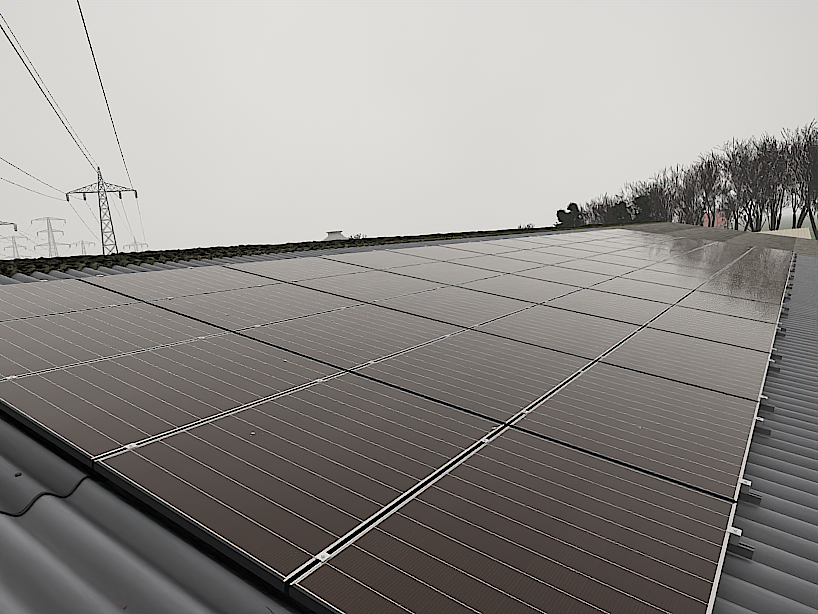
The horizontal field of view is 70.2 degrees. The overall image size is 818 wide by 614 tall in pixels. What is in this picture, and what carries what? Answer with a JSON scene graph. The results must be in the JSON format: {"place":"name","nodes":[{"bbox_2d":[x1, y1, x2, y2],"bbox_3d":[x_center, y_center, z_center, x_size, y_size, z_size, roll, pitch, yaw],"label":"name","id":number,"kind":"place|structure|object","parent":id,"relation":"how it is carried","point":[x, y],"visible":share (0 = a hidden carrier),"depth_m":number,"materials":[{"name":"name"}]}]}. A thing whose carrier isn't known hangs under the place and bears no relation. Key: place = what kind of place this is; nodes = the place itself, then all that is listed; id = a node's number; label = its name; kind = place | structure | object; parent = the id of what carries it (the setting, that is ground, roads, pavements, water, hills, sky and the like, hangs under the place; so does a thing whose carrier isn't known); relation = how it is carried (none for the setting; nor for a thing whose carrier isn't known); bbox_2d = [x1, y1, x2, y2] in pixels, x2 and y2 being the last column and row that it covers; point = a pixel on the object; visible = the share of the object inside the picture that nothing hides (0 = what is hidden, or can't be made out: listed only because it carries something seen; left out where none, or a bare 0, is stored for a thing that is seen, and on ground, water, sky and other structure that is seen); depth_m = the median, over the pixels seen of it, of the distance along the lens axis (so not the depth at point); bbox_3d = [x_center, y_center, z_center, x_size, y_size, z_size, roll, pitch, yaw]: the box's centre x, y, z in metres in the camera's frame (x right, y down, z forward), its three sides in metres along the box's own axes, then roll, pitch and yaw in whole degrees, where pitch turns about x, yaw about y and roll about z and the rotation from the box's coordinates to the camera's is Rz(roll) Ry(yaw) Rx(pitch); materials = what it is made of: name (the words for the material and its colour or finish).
{"place":"outdoors","nodes":[
{"label":"outdoors","id":0,"kind":"place"},
{"bbox_2d":[0,0,817,259],"label":"sky","id":1,"kind":"structure","parent":0,"point":[236,122],"materials":[{"name":"white"}]},
{"bbox_2d":[0,220,817,613],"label":"roof","id":2,"kind":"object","parent":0,"point":[606,418],"visible":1,"depth_m":3.14,"materials":[{"name":"brown glass"}]},
{"bbox_2d":[685,211,726,228],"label":"building","id":3,"kind":"structure","parent":0,"point":[706,219],"depth_m":85.82,"materials":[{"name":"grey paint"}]},
{"bbox_2d":[727,211,817,238],"bbox_3d":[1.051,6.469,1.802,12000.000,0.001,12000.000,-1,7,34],"label":"ground","id":4,"kind":"structure","parent":0,"point":[786,221],"depth_m":439.53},
{"bbox_2d":[0,236,30,258],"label":"pylon donau","id":5,"kind":"object","parent":4,"relation":"on","point":[12,237],"visible":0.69,"depth_m":511.71,"materials":[{"name":"grey metal"}]},
{"bbox_2d":[0,221,94,259],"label":"pylon","id":6,"kind":"object","parent":4,"relation":"on","point":[15,227],"visible":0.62,"depth_m":173.94,"materials":[{"name":"grey metal"}]},
{"bbox_2d":[31,217,69,257],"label":"pylon donau","id":7,"kind":"object","parent":4,"relation":"on","point":[49,236],"visible":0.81,"depth_m":407.22,"materials":[{"name":"grey metal"}]},
{"bbox_2d":[0,0,146,254],"bbox_3d":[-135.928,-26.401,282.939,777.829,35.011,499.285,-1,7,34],"label":"pylon","id":8,"kind":"object","parent":4,"relation":"on","point":[101,209],"visible":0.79,"depth_m":148.31,"materials":[{"name":"grey metal"}]},
{"bbox_2d":[70,240,94,254],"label":"pylon","id":9,"kind":"object","parent":4,"relation":"on","point":[83,246],"visible":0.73,"depth_m":486.88,"materials":[{"name":"grey metal"}]},
{"bbox_2d":[123,237,147,251],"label":"transmission tower","id":10,"kind":"structure","parent":4,"relation":"on","point":[136,245],"depth_m":422.97,"materials":[{"name":"grey metal"}]},
{"bbox_2d":[322,231,348,240],"bbox_3d":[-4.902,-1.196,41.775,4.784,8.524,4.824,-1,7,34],"label":"roof vent","id":11,"kind":"object","parent":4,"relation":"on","point":[334,235],"visible":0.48,"depth_m":40.89,"materials":[{"name":"grey metal"}]},
{"bbox_2d":[349,234,370,238],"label":"tree","id":12,"kind":"object","parent":4,"relation":"on","point":[355,237],"depth_m":73.19,"materials":[{"name":"grey plant"}]},
{"bbox_2d":[517,223,534,228],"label":"tree","id":13,"kind":"object","parent":4,"relation":"on","point":[527,226],"visible":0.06,"depth_m":77.76,"materials":[{"name":"grey plant"}]},
{"bbox_2d":[551,209,566,226],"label":"conifer tree","id":14,"kind":"object","parent":4,"relation":"on","point":[561,212],"visible":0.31,"depth_m":62.88,"materials":[{"name":"green plant"}]},
{"bbox_2d":[563,203,586,225],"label":"conifer tree","id":15,"kind":"object","parent":4,"relation":"on","point":[575,219],"visible":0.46,"depth_m":58.82,"materials":[{"name":"green plant"}]},
{"bbox_2d":[558,202,611,224],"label":"tree","id":16,"kind":"object","parent":4,"relation":"on","point":[583,215],"visible":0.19,"depth_m":58.78,"materials":[{"name":"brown plant"}]},
{"bbox_2d":[572,192,633,224],"bbox_3d":[19.727,-6.083,59.130,7.112,10.508,5.118,-1,7,34],"label":"bare tree","id":17,"kind":"object","parent":4,"relation":"on","point":[602,212],"visible":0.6,"depth_m":58.27,"materials":[{"name":"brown plant"}]},
{"bbox_2d":[611,199,634,222],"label":"conifer tree","id":18,"kind":"object","parent":4,"relation":"on","point":[619,211],"visible":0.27,"depth_m":55.46,"materials":[{"name":"green plant"}]},
{"bbox_2d":[631,195,652,221],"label":"conifer tree","id":19,"kind":"object","parent":4,"relation":"on","point":[643,205],"visible":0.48,"depth_m":52.89,"materials":[{"name":"green plant"}]},
{"bbox_2d":[613,185,674,221],"bbox_3d":[23.494,-6.209,56.562,5.041,10.567,8.525,-1,7,34],"label":"bare tree","id":20,"kind":"object","parent":4,"relation":"on","point":[636,208],"visible":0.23,"depth_m":54.61,"materials":[{"name":"brown plant"}]},
{"bbox_2d":[614,180,692,222],"bbox_3d":[25.318,-7.215,59.953,8.002,11.549,7.375,-1,7,34],"label":"bare tree","id":21,"kind":"object","parent":4,"relation":"on","point":[645,186],"visible":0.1,"depth_m":59.20,"materials":[{"name":"brown plant"}]},
{"bbox_2d":[632,193,677,220],"bbox_3d":[24.751,-6.277,57.353,5.868,10.609,5.689,-6,6,-11],"label":"tree","id":22,"kind":"object","parent":4,"relation":"on","point":[653,214],"visible":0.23,"depth_m":55.64,"materials":[{"name":"brown plant"}]},
{"bbox_2d":[633,163,745,225],"bbox_3d":[24.261,-6.408,50.516,7.741,12.032,7.790,-9,7,-33],"label":"bare tree","id":23,"kind":"object","parent":4,"relation":"on","point":[689,189],"visible":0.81,"depth_m":49.90,"materials":[{"name":"black plant"}]},
{"bbox_2d":[666,155,736,227],"bbox_3d":[31.774,-9.273,63.038,8.533,13.884,5.883,-10,8,-41],"label":"bare tree","id":24,"kind":"object","parent":4,"relation":"on","point":[710,196],"visible":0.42,"depth_m":62.55,"materials":[{"name":"brown plant"}]},
{"bbox_2d":[715,208,732,228],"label":"tree","id":25,"kind":"object","parent":4,"relation":"on","point":[726,227],"visible":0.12,"depth_m":104.42,"materials":[{"name":"grey plant"}]},
{"bbox_2d":[688,138,783,230],"bbox_3d":[29.438,-7.928,51.886,8.730,13.821,5.982,-8,6,-23],"label":"bare tree","id":26,"kind":"object","parent":4,"relation":"on","point":[738,189],"visible":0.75,"depth_m":52.12,"materials":[{"name":"brown plant"}]},
{"bbox_2d":[707,138,791,231],"bbox_3d":[33.141,-8.789,56.024,7.321,14.047,10.904,-1,7,34],"label":"bare tree","id":27,"kind":"object","parent":4,"relation":"on","point":[758,222],"visible":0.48,"depth_m":55.21,"materials":[{"name":"black plant"}]},
{"bbox_2d":[734,128,817,230],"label":"bare tree","id":28,"kind":"object","parent":4,"relation":"on","point":[778,169],"visible":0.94,"depth_m":47.16,"materials":[{"name":"black plant"}]},
{"bbox_2d":[757,227,810,238],"bbox_3d":[25.737,-2.603,41.133,4.446,5.585,3.250,-2,7,32],"label":"neighbouring shed","id":29,"kind":"object","parent":4,"relation":"on","point":[801,232],"visible":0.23,"depth_m":40.75,"materials":[{"name":"beige"}]},
{"bbox_2d":[761,118,817,228],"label":"bare tree","id":30,"kind":"object","parent":4,"relation":"on","point":[801,219],"visible":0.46,"depth_m":49.92,"materials":[{"name":"brown plant"}]},
{"bbox_2d":[773,127,817,239],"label":"bare tree","id":31,"kind":"object","parent":4,"relation":"on","point":[814,202],"visible":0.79,"depth_m":48.48,"materials":[{"name":"brown plant"}]},
{"bbox_2d":[786,145,817,206],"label":"bare tree","id":32,"kind":"object","parent":4,"relation":"on","point":[803,168],"visible":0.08,"depth_m":52.73,"materials":[{"name":"brown plant"}]}
]}

